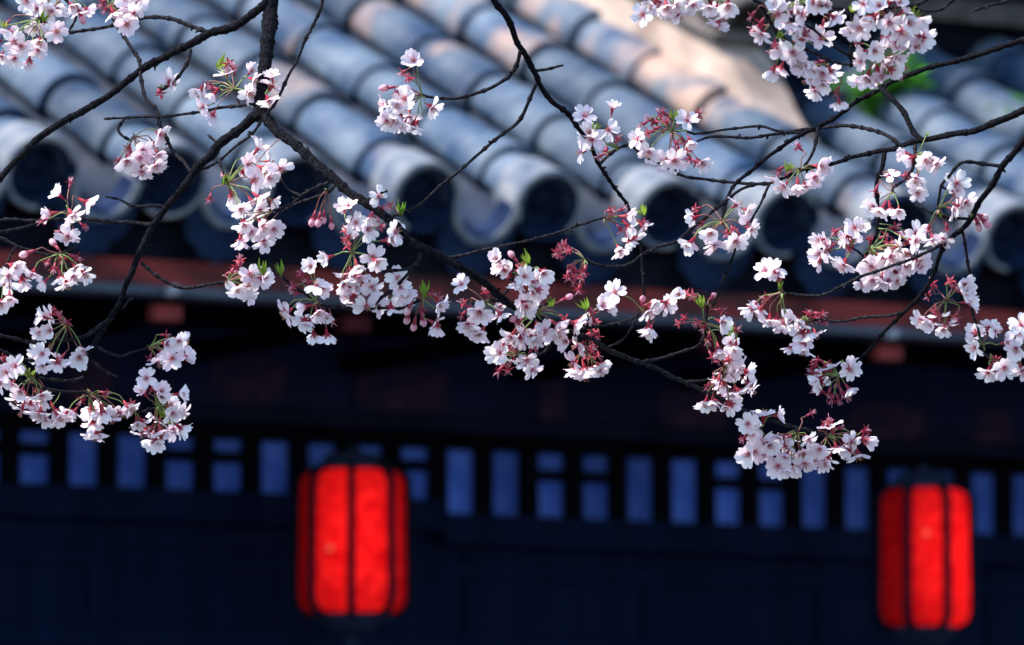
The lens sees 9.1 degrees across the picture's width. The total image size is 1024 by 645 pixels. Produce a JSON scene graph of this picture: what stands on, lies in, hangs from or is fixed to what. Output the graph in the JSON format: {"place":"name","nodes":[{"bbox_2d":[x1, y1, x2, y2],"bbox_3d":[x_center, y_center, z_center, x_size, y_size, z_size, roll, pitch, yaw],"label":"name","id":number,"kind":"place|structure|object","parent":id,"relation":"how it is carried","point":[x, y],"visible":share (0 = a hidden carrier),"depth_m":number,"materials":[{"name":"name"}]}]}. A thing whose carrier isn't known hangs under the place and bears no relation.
{"place":"outdoors","nodes":[
{"label":"outdoors","id":0,"kind":"place"},
{"bbox_2d":[0,0,878,479],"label":"cherry branch","id":1,"kind":"object","parent":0,"point":[760,446],"visible":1,"depth_m":8.01,"materials":[{"name":"pink plant"}]},
{"bbox_2d":[374,0,645,296],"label":"cherry branch","id":2,"kind":"object","parent":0,"point":[400,103],"visible":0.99,"depth_m":8.03,"materials":[{"name":"pink plant"}]},
{"bbox_2d":[0,0,1023,644],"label":"tiled roof building","id":3,"kind":"structure","parent":0,"point":[622,502],"depth_m":14.18,"materials":[{"name":"tile"}]},
{"bbox_2d":[291,335,413,644],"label":"red lantern","id":4,"kind":"object","parent":3,"relation":"hanging from","point":[352,570],"visible":1,"depth_m":13.86,"materials":[{"name":"fabric"}]},
{"bbox_2d":[0,414,1023,535],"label":"transom window","id":5,"kind":"structure","parent":3,"relation":"in","point":[471,474],"depth_m":14.52,"materials":[{"name":"blue wood"}]},
{"bbox_2d":[830,50,939,122],"bbox_3d":[0.871,-0.536,14.917,0.281,0.239,0.266,3,-7,-29],"label":"roof weed","id":6,"kind":"object","parent":3,"relation":"on","point":[872,103],"visible":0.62,"depth_m":14.88,"materials":[{"name":"green plant"}]},
{"bbox_2d":[871,342,977,644],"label":"red lantern","id":7,"kind":"object","parent":3,"relation":"hanging from","point":[924,578],"visible":1,"depth_m":14.27,"materials":[{"name":"fabric"}]},
{"bbox_2d":[551,37,1023,306],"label":"cherry branch","id":8,"kind":"object","parent":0,"point":[893,252],"visible":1,"depth_m":7.96,"materials":[{"name":"pink plant"}]},
{"bbox_2d":[630,0,1010,111],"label":"cherry branch","id":9,"kind":"object","parent":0,"point":[902,30],"visible":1,"depth_m":7.66,"materials":[{"name":"pink plant"}]},
{"bbox_2d":[738,136,1023,404],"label":"cherry branch","id":10,"kind":"object","parent":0,"point":[850,370],"visible":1,"depth_m":7.85,"materials":[{"name":"pink plant"}]},
{"bbox_2d":[986,91,1022,113],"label":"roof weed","id":11,"kind":"object","parent":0,"point":[1019,98],"visible":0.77,"depth_m":14.97,"materials":[{"name":"green plant"}]}
]}

